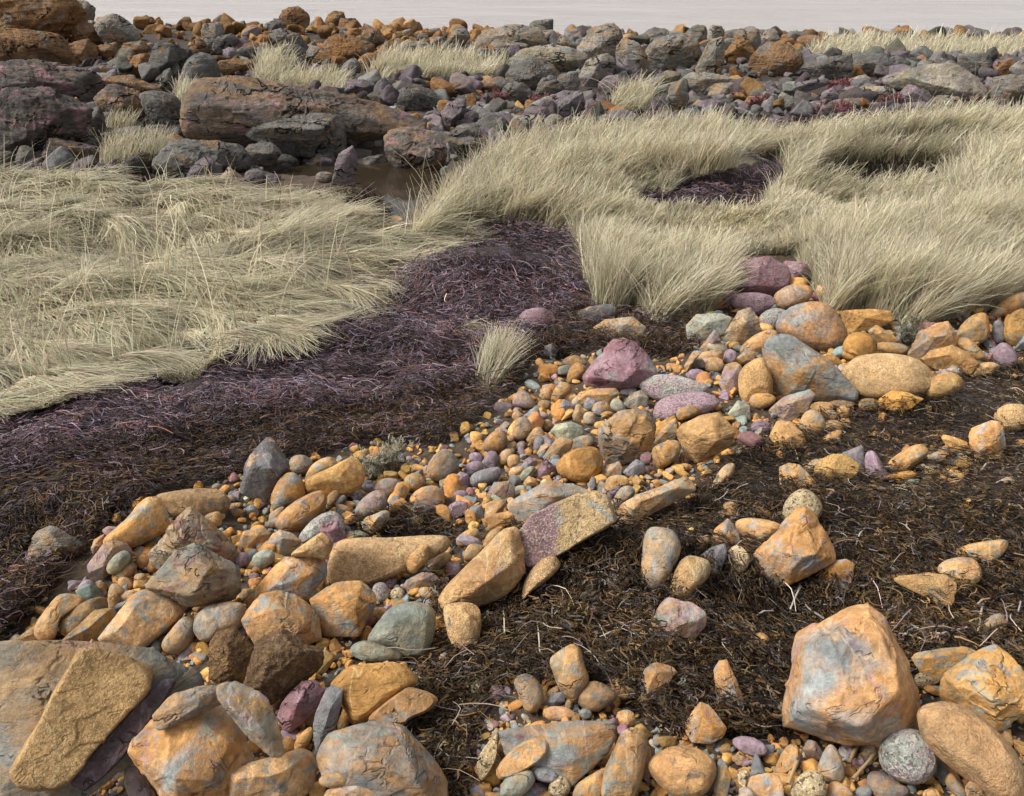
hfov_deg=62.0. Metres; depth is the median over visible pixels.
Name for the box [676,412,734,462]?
cobble
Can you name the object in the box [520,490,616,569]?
boulder
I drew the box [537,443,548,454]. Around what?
cobble
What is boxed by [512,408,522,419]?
cobble
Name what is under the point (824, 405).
cobble
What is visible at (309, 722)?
cobble
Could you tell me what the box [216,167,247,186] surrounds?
shore rock
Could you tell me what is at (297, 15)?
shore rock
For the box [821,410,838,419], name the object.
cobble
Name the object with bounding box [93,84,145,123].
shore rock
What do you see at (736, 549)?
cobble
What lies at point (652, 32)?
shore rock
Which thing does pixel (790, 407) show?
cobble
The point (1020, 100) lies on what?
shore rock
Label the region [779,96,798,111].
shore rock
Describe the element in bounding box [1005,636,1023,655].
cobble
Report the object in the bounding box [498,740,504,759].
cobble
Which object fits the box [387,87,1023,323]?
grass
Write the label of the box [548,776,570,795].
cobble
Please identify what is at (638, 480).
cobble
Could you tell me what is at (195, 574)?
boulder
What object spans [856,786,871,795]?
cobble
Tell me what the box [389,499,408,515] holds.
cobble
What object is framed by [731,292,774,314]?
cobble
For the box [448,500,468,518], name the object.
cobble
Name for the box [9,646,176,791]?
boulder
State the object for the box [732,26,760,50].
shore rock
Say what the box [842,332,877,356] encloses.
cobble
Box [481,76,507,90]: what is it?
shore rock
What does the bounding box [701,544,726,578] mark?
cobble
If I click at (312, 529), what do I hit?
cobble
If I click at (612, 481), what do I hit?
cobble
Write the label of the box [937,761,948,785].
cobble
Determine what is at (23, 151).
shore rock
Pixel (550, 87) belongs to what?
shore rock
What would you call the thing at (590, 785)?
cobble
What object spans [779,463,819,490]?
cobble
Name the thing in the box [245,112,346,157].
shore rock
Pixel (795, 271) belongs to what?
cobble
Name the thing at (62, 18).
shore rock
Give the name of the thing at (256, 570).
cobble
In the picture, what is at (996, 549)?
cobble
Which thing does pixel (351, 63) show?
shore rock
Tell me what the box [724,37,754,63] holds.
shore rock
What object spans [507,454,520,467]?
cobble
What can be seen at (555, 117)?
shore rock
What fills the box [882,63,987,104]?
shore rock
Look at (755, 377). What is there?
cobble
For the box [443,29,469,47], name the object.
shore rock
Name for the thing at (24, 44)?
shore rock
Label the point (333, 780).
cobble
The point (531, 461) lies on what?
cobble
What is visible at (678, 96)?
shore rock
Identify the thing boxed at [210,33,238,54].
shore rock
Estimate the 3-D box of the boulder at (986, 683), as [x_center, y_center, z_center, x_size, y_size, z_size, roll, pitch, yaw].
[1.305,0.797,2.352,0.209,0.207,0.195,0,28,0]
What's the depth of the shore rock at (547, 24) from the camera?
24.71 m
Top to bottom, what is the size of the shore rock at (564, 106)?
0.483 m
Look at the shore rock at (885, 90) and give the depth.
15.28 m
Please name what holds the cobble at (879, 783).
on the ground at (460, 447)
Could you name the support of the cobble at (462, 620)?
on the ground at (460, 447)
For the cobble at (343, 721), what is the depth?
2.44 m
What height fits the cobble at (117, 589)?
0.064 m
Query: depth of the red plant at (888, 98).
14.94 m
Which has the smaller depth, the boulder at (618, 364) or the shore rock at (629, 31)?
the boulder at (618, 364)
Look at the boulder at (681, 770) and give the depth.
2.11 m
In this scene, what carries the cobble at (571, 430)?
on the ground at (460, 447)
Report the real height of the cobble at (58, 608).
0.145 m
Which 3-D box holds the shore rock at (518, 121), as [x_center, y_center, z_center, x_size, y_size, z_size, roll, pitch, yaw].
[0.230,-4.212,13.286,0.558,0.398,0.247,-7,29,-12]
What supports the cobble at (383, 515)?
on the ground at (460, 447)
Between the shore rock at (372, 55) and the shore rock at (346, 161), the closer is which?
the shore rock at (346, 161)
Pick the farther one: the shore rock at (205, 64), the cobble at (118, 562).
the shore rock at (205, 64)
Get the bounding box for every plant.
[351,433,417,478]
[456,318,493,335]
[481,88,509,102]
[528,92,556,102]
[730,89,746,101]
[746,91,770,107]
[812,98,854,113]
[827,76,854,88]
[879,91,906,103]
[893,310,933,343]
[963,85,990,107]
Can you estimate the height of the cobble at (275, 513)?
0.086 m
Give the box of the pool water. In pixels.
[271,156,442,226]
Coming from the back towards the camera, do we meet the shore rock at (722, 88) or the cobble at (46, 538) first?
the shore rock at (722, 88)
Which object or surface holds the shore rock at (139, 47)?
on the ground at (460, 447)
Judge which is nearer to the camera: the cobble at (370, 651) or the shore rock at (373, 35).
the cobble at (370, 651)
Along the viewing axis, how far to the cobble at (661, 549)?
2.93 m
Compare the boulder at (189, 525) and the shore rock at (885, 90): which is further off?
the shore rock at (885, 90)
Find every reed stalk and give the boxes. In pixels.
[537,622,540,654]
[757,610,773,615]
[786,749,802,785]
[790,585,801,611]
[847,746,858,765]
[851,751,878,780]
[922,626,967,634]
[977,602,984,630]
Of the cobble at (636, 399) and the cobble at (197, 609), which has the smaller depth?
the cobble at (197, 609)
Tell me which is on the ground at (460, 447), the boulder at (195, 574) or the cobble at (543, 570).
the cobble at (543, 570)
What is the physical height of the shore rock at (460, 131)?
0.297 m
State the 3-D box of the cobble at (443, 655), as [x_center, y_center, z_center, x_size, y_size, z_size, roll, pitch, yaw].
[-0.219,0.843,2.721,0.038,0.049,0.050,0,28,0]
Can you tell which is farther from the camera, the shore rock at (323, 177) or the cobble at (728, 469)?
the shore rock at (323, 177)
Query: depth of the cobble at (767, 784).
2.12 m
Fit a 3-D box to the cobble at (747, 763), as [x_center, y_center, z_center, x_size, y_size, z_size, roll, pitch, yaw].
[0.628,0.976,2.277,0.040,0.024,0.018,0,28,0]
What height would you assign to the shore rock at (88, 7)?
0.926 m
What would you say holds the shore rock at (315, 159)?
on the ground at (460, 447)
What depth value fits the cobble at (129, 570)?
3.23 m
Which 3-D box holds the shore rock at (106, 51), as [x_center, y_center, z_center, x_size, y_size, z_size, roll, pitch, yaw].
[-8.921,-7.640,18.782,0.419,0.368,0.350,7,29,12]
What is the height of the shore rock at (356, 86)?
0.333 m
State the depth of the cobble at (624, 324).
6.36 m
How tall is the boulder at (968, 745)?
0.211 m
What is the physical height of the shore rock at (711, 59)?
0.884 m
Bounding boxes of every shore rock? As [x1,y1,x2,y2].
[0,0,87,38]
[0,28,81,64]
[0,58,103,102]
[0,86,93,153]
[0,151,15,166]
[15,145,36,168]
[41,138,104,161]
[68,38,98,61]
[71,21,101,45]
[75,135,90,142]
[78,0,95,20]
[84,132,128,149]
[87,106,106,139]
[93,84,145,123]
[94,13,141,46]
[98,42,118,58]
[102,75,161,92]
[118,41,150,54]
[124,134,160,152]
[129,53,149,75]
[139,90,181,126]
[148,42,187,73]
[152,137,253,178]
[157,68,173,91]
[169,174,183,182]
[171,62,181,79]
[179,52,219,81]
[179,75,428,147]
[186,157,222,180]
[190,38,208,54]
[201,23,223,52]
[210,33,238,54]
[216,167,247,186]
[218,58,257,74]
[236,46,256,58]
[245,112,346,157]
[245,142,281,166]
[245,169,264,183]
[256,42,274,58]
[264,18,285,30]
[267,29,308,50]
[277,154,298,167]
[278,6,309,28]
[280,44,305,62]
[294,58,308,66]
[304,45,320,63]
[306,152,335,164]
[312,34,374,64]
[313,63,338,77]
[316,172,332,182]
[324,11,344,25]
[331,145,357,185]
[338,18,361,27]
[340,58,360,79]
[341,79,375,94]
[356,35,368,41]
[358,53,377,66]
[358,154,386,164]
[361,23,384,46]
[367,89,389,104]
[373,41,393,55]
[383,127,456,169]
[391,39,430,54]
[397,84,443,110]
[413,22,422,33]
[424,46,457,59]
[425,80,430,87]
[429,28,440,32]
[430,36,443,46]
[441,98,466,126]
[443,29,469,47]
[447,136,488,157]
[451,83,460,96]
[451,122,482,138]
[454,110,478,125]
[463,48,497,60]
[468,24,547,48]
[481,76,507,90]
[491,39,529,48]
[491,47,511,61]
[501,82,532,104]
[505,43,588,71]
[505,58,560,89]
[509,114,544,138]
[529,19,553,29]
[535,80,561,96]
[543,30,556,41]
[544,114,563,125]
[551,90,580,98]
[554,92,584,117]
[556,35,577,48]
[557,72,579,91]
[576,23,622,59]
[579,53,615,86]
[598,74,633,94]
[606,108,636,123]
[613,58,640,82]
[615,37,649,73]
[626,28,637,35]
[641,110,655,119]
[643,27,669,37]
[643,71,680,91]
[645,33,701,70]
[645,96,668,114]
[665,79,688,109]
[680,72,731,93]
[686,24,706,41]
[695,36,724,73]
[706,25,724,40]
[707,82,732,96]
[710,94,729,103]
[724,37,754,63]
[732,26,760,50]
[745,96,767,103]
[748,41,803,75]
[761,29,780,40]
[763,83,781,95]
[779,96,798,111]
[780,34,796,44]
[781,78,829,95]
[796,35,825,47]
[800,53,852,79]
[820,87,838,100]
[828,98,868,109]
[847,52,910,76]
[849,74,871,80]
[863,86,892,101]
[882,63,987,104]
[898,84,928,103]
[902,101,932,109]
[917,59,933,65]
[931,95,965,112]
[957,52,992,74]
[988,74,1023,107]
[993,58,1015,75]
[1009,59,1023,72]
[1011,98,1021,107]
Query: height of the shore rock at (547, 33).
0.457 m
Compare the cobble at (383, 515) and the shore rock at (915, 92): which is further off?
the shore rock at (915, 92)
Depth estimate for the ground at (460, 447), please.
4.71 m
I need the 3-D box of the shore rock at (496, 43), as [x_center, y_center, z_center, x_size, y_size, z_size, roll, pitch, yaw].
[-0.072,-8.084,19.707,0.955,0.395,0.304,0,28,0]
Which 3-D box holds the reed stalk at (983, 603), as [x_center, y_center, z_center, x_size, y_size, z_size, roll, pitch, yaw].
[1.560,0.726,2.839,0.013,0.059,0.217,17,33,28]
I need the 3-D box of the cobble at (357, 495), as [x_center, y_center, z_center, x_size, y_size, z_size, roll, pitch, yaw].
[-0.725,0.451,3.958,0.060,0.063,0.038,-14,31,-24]
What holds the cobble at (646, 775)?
on the ground at (460, 447)
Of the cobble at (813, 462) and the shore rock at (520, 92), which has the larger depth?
the shore rock at (520, 92)
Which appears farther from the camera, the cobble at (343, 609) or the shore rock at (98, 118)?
the shore rock at (98, 118)
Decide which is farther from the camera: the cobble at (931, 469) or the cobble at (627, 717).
the cobble at (931, 469)
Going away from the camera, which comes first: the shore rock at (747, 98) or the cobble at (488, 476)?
the cobble at (488, 476)
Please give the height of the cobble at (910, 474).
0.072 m
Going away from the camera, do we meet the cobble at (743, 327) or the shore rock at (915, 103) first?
the cobble at (743, 327)
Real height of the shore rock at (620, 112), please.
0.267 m
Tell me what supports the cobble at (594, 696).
on the ground at (460, 447)
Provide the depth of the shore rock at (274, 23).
24.61 m
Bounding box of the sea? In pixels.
[85,0,1023,35]
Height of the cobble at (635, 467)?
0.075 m
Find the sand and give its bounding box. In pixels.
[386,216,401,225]
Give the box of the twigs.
[15,297,1023,725]
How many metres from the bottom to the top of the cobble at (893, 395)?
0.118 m
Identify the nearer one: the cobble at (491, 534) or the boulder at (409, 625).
the boulder at (409, 625)
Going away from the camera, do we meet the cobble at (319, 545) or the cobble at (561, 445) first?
the cobble at (319, 545)
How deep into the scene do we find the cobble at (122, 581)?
3.21 m
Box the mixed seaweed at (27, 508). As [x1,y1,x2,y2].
[0,293,706,640]
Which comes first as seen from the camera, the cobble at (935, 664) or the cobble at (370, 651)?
the cobble at (935, 664)
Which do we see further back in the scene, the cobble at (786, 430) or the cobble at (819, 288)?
the cobble at (819, 288)
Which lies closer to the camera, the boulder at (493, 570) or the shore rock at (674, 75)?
the boulder at (493, 570)
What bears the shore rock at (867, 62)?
on the ground at (460, 447)
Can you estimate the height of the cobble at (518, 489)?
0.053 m
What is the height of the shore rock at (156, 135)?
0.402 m
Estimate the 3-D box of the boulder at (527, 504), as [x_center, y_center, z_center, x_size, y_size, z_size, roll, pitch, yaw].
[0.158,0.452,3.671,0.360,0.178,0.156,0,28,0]
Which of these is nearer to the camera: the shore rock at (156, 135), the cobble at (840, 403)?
the cobble at (840, 403)
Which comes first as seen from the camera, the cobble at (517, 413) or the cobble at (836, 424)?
the cobble at (836, 424)
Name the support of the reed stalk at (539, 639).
on the dark seaweed at (460, 738)
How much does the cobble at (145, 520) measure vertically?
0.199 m
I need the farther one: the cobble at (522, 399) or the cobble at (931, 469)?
the cobble at (522, 399)
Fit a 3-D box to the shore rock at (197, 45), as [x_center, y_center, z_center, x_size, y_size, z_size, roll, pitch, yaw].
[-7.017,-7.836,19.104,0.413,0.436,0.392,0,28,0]
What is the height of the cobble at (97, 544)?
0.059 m
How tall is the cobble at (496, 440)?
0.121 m
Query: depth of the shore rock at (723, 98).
15.05 m
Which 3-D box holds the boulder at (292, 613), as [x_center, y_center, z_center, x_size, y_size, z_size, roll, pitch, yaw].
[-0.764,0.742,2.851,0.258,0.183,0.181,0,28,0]
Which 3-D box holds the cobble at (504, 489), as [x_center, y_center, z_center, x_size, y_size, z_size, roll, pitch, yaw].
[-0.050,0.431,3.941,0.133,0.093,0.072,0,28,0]
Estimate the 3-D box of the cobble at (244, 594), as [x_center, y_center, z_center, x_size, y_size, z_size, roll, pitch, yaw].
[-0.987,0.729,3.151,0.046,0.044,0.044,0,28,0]
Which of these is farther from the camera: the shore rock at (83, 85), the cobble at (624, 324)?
the shore rock at (83, 85)
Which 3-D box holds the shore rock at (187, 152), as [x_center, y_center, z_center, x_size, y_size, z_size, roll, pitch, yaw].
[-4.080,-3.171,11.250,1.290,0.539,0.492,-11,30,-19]
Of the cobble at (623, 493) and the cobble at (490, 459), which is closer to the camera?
the cobble at (623, 493)
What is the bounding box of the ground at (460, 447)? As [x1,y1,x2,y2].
[0,29,1023,795]
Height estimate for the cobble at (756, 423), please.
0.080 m
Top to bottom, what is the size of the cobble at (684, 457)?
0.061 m
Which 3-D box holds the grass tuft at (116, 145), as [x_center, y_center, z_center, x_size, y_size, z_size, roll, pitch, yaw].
[-5.271,-3.560,11.894,1.382,0.588,1.371,0,28,0]
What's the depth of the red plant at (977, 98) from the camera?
15.25 m
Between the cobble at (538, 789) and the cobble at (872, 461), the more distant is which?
the cobble at (872, 461)
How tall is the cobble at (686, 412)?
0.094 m
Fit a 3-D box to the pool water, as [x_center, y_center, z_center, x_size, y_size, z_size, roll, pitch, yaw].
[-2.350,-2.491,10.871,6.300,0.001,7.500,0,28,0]
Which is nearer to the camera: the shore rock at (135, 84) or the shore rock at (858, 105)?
the shore rock at (858, 105)
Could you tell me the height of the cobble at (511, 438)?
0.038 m
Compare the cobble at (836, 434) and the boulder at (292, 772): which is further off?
the cobble at (836, 434)
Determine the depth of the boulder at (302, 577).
3.05 m
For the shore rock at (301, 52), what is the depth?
18.51 m
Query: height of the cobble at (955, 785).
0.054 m
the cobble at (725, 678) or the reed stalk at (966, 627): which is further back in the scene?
the reed stalk at (966, 627)
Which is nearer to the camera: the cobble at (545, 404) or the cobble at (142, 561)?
the cobble at (142, 561)
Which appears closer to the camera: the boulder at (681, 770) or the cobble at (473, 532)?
the boulder at (681, 770)
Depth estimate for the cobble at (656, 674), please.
2.47 m
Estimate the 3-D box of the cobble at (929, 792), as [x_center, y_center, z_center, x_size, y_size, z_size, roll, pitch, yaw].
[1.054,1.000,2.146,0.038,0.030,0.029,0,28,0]
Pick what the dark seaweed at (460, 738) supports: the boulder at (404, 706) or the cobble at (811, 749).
the boulder at (404, 706)
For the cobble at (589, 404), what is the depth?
4.95 m
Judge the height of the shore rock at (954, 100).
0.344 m
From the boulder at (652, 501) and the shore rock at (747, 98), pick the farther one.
the shore rock at (747, 98)
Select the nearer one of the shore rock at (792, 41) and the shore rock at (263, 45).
the shore rock at (263, 45)
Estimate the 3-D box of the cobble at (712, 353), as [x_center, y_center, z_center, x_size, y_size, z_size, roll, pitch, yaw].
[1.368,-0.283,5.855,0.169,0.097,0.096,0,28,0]
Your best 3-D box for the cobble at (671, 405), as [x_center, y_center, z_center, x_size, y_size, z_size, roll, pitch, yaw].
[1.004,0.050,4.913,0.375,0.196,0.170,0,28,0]
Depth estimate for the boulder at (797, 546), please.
3.04 m
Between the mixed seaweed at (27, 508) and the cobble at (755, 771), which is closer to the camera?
the cobble at (755, 771)
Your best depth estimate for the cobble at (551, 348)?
6.17 m
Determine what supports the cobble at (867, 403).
on the ground at (460, 447)
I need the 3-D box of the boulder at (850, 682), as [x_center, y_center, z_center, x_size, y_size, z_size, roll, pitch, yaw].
[0.932,0.778,2.353,0.361,0.392,0.394,0,28,0]
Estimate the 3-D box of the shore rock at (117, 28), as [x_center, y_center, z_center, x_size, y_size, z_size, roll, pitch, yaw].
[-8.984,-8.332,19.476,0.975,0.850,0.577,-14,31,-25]
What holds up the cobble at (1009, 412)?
on the ground at (460, 447)
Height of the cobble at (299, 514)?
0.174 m
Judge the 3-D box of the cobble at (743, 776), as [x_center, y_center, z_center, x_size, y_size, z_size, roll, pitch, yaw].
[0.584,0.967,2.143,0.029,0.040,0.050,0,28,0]
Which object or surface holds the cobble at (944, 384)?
on the ground at (460, 447)
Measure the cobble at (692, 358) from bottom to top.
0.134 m
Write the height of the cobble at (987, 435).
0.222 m
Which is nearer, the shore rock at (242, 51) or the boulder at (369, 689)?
the boulder at (369, 689)
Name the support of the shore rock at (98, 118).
on the ground at (460, 447)
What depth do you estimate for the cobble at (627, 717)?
2.38 m
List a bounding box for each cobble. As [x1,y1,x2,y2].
[17,625,37,640]
[26,525,86,563]
[34,593,83,639]
[58,597,107,636]
[62,608,116,640]
[77,579,94,588]
[87,539,133,577]
[91,534,104,553]
[94,582,106,590]
[103,497,169,548]
[106,551,130,574]
[108,583,124,597]
[108,594,119,607]
[114,563,136,580]
[114,600,126,612]
[118,577,132,589]
[119,590,136,601]
[124,763,151,795]
[134,546,144,557]
[134,573,147,580]
[136,555,148,569]
[148,536,160,543]
[151,640,161,651]
[161,617,194,653]
[193,602,246,641]
[193,606,206,612]
[205,511,221,526]
[208,626,253,683]
[235,552,250,566]
[239,527,270,551]
[239,589,250,600]
[240,437,289,502]
[249,573,258,577]
[252,549,274,568]
[252,567,260,572]
[256,542,263,551]
[266,530,300,555]
[268,506,284,527]
[271,472,305,509]
[274,490,326,532]
[277,680,324,731]
[282,736,294,752]
[289,455,311,474]
[291,532,333,560]
[294,727,312,748]
[299,511,344,542]
[299,722,305,729]
[304,458,364,496]
[305,457,337,480]
[305,713,314,726]
[310,580,376,637]
[319,772,346,787]
[320,521,346,542]
[326,490,339,509]
[333,495,346,506]
[335,504,351,511]
[337,709,348,729]
[343,501,354,506]
[344,514,356,525]
[346,530,368,537]
[350,490,362,499]
[350,641,403,662]
[355,490,387,519]
[361,510,389,533]
[369,576,396,589]
[371,607,386,621]
[372,478,398,497]
[372,582,388,602]
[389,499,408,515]
[390,587,404,598]
[394,482,405,497]
[403,572,438,591]
[404,473,424,491]
[407,545,428,572]
[409,501,436,520]
[410,485,444,504]
[418,587,436,598]
[427,449,458,481]
[432,552,450,569]
[437,653,448,670]
[443,602,480,649]
[445,561,460,576]
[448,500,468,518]
[454,490,467,498]
[456,528,479,546]
[458,472,468,486]
[464,461,482,472]
[464,544,483,561]
[465,505,483,518]
[469,452,482,461]
[470,467,501,486]
[477,734,498,780]
[482,511,514,531]
[483,429,507,451]
[483,528,501,547]
[484,451,497,467]
[484,499,505,517]
[487,481,515,500]
[496,737,548,779]
[498,449,512,464]
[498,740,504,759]
[500,769,534,795]
[506,442,516,447]
[507,435,514,441]
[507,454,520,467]
[508,475,520,486]
[509,466,523,476]
[512,390,534,408]
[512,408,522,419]
[512,417,531,440]
[514,674,543,712]
[515,307,555,330]
[515,485,526,495]
[516,442,524,449]
[520,466,535,481]
[521,556,560,599]
[522,457,536,465]
[522,476,537,486]
[526,427,544,441]
[527,408,539,417]
[530,783,547,795]
[531,766,557,782]
[533,436,543,450]
[536,458,555,478]
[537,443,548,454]
[538,400,550,409]
[540,387,552,399]
[542,419,552,431]
[542,436,572,459]
[542,692,565,706]
[544,343,557,358]
[544,706,574,720]
[545,686,559,697]
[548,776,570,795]
[549,399,575,417]
[550,422,584,439]
[550,455,559,461]
[550,644,588,702]
[551,382,571,402]
[556,447,602,481]
[562,355,586,365]
[564,392,575,399]
[565,699,572,708]
[567,362,585,383]
[572,404,584,421]
[572,435,593,449]
[573,767,604,795]
[577,388,619,403]
[577,681,617,711]
[578,304,617,321]
[579,708,591,718]
[583,399,596,411]
[583,412,595,424]
[590,477,595,490]
[593,317,645,338]
[593,401,609,415]
[597,408,656,464]
[601,462,622,477]
[605,475,629,491]
[607,486,620,499]
[607,678,635,699]
[608,569,627,590]
[610,398,624,412]
[612,486,634,507]
[616,710,634,727]
[620,388,636,395]
[623,459,644,476]
[624,390,648,408]
[632,475,644,485]
[640,452,652,464]
[640,662,675,707]
[641,527,680,592]
[643,746,651,780]
[648,597,706,650]
[652,440,680,468]
[653,391,719,419]
[654,418,677,442]
[656,415,678,432]
[669,555,710,600]
[676,405,698,420]
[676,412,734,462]
[680,451,688,463]
[682,463,688,470]
[684,352,699,372]
[685,702,726,743]
[686,313,732,341]
[687,369,703,380]
[691,358,704,368]
[694,535,708,550]
[698,350,723,358]
[699,329,720,351]
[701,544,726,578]
[704,360,724,372]
[712,463,734,488]
[712,518,741,547]
[713,765,730,795]
[714,659,743,711]
[717,510,734,521]
[719,364,741,394]
[720,287,735,308]
[720,307,761,345]
[723,349,736,363]
[723,501,738,518]
[725,545,749,575]
[728,400,750,420]
[730,256,790,295]
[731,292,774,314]
[732,736,767,756]
[732,755,745,761]
[735,518,779,545]
[737,350,754,364]
[737,769,748,787]
[738,357,772,401]
[740,330,777,352]
[740,760,752,766]
[741,505,771,518]
[745,633,768,646]
[747,773,783,795]
[749,393,775,409]
[750,769,766,775]
[751,420,770,433]
[759,308,784,328]
[769,389,814,420]
[769,421,805,448]
[774,284,812,309]
[774,744,799,773]
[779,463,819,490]
[782,489,822,519]
[783,261,809,278]
[789,770,825,795]
[799,409,825,435]
[802,740,822,759]
[804,458,820,472]
[810,402,833,410]
[814,284,826,297]
[814,454,859,486]
[818,744,844,782]
[819,559,854,591]
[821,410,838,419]
[822,430,841,442]
[826,420,843,429]
[826,781,853,795]
[827,400,854,410]
[837,405,850,417]
[838,745,856,761]
[840,309,892,332]
[840,418,850,427]
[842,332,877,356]
[843,445,864,476]
[852,758,864,769]
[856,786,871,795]
[857,745,878,764]
[858,398,878,411]
[865,450,887,480]
[867,771,909,795]
[868,325,899,342]
[875,527,884,542]
[877,342,907,353]
[878,390,923,411]
[878,728,937,784]
[886,444,928,471]
[886,471,915,482]
[894,572,956,606]
[907,321,957,360]
[911,646,974,684]
[914,673,932,688]
[922,345,978,374]
[922,789,937,795]
[924,372,962,398]
[924,464,939,475]
[928,452,948,464]
[937,557,981,586]
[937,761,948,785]
[941,435,968,454]
[945,773,966,795]
[947,365,961,375]
[953,539,1007,561]
[957,313,989,342]
[958,337,988,362]
[965,781,982,795]
[968,420,1005,461]
[972,362,999,375]
[981,613,1007,640]
[990,292,1023,317]
[991,320,1004,343]
[993,342,1017,368]
[994,404,1023,432]
[998,729,1013,745]
[1004,308,1023,346]
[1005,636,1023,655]
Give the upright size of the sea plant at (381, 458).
0.224 m
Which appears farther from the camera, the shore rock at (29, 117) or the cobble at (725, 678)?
the shore rock at (29, 117)
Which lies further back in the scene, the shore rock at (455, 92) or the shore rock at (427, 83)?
the shore rock at (427, 83)
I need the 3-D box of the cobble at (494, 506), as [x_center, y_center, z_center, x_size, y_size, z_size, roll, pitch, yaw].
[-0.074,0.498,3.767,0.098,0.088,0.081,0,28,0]
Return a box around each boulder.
[0,639,204,795]
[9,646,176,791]
[98,589,184,646]
[127,681,284,795]
[146,542,241,607]
[148,506,237,568]
[156,488,230,516]
[229,748,317,795]
[241,590,321,644]
[243,628,324,705]
[245,556,326,608]
[313,685,342,751]
[316,720,448,795]
[324,786,379,795]
[326,535,449,584]
[330,662,417,724]
[368,601,435,660]
[368,687,437,724]
[438,527,525,608]
[499,720,617,785]
[507,481,587,527]
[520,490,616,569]
[582,338,656,390]
[601,727,647,795]
[616,476,695,523]
[639,374,707,399]
[647,745,715,795]
[748,506,835,586]
[762,334,858,400]
[776,301,847,350]
[782,602,920,747]
[841,353,932,399]
[916,701,1023,795]
[939,644,1023,730]
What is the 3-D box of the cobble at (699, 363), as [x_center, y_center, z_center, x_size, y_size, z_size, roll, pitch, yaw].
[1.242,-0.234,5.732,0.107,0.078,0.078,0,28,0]
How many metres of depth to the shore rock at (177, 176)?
11.12 m
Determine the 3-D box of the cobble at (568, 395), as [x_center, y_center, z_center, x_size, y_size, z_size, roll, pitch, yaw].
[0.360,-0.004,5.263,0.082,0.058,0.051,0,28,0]
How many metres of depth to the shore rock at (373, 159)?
12.77 m
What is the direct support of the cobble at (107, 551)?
on the ground at (460, 447)
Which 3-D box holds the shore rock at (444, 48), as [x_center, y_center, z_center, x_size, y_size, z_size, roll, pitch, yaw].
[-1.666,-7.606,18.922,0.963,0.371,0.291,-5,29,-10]
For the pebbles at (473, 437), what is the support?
on the ground at (460, 447)
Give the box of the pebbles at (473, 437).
[9,277,1023,795]
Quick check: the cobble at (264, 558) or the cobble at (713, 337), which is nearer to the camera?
the cobble at (264, 558)
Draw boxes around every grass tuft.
[87,122,177,164]
[105,103,143,131]
[469,319,540,390]
[570,236,658,312]
[858,240,968,320]
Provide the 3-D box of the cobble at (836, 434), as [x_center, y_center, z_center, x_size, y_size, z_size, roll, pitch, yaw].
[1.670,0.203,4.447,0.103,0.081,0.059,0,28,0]
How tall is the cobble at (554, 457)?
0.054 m
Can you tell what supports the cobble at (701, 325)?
on the ground at (460, 447)
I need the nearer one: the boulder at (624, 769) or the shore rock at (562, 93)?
the boulder at (624, 769)
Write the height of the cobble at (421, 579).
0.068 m
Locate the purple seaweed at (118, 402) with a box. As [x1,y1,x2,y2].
[0,102,947,487]
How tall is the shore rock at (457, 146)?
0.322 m
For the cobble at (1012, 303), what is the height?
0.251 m
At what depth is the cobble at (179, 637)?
2.85 m
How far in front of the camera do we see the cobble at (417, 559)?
3.19 m
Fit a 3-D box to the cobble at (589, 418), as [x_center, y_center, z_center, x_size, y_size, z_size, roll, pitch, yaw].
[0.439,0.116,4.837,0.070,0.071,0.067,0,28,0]
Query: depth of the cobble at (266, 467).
3.88 m
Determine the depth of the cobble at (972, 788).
2.03 m
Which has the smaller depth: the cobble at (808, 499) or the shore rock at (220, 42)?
the cobble at (808, 499)
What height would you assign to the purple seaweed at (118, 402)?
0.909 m
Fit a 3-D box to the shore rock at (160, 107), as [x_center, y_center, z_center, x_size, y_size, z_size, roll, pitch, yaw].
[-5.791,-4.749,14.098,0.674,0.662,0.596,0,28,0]
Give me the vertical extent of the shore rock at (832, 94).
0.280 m
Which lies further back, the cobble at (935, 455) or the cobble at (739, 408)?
the cobble at (739, 408)
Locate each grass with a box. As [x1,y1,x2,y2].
[0,66,1023,423]
[162,24,1023,111]
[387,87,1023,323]
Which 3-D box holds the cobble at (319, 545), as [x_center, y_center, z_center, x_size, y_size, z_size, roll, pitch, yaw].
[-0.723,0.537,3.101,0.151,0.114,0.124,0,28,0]
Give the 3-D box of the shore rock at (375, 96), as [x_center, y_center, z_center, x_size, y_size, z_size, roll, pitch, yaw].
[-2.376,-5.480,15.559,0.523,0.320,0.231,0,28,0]
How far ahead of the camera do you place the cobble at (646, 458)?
4.22 m
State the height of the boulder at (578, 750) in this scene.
0.123 m
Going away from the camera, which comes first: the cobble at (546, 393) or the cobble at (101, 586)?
the cobble at (101, 586)
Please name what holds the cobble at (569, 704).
on the ground at (460, 447)
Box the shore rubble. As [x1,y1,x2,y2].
[11,13,1023,183]
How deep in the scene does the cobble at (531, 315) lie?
6.57 m
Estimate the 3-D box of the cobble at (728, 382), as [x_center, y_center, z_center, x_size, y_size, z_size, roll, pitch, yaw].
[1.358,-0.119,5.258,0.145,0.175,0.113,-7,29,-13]
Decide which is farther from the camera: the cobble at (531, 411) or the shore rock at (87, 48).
the shore rock at (87, 48)
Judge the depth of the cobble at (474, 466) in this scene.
4.23 m
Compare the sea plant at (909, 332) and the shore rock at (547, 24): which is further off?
the shore rock at (547, 24)
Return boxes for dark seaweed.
[0,300,1023,795]
[88,107,958,227]
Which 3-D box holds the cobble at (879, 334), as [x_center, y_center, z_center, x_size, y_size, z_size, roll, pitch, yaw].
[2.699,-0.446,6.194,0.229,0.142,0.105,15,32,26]

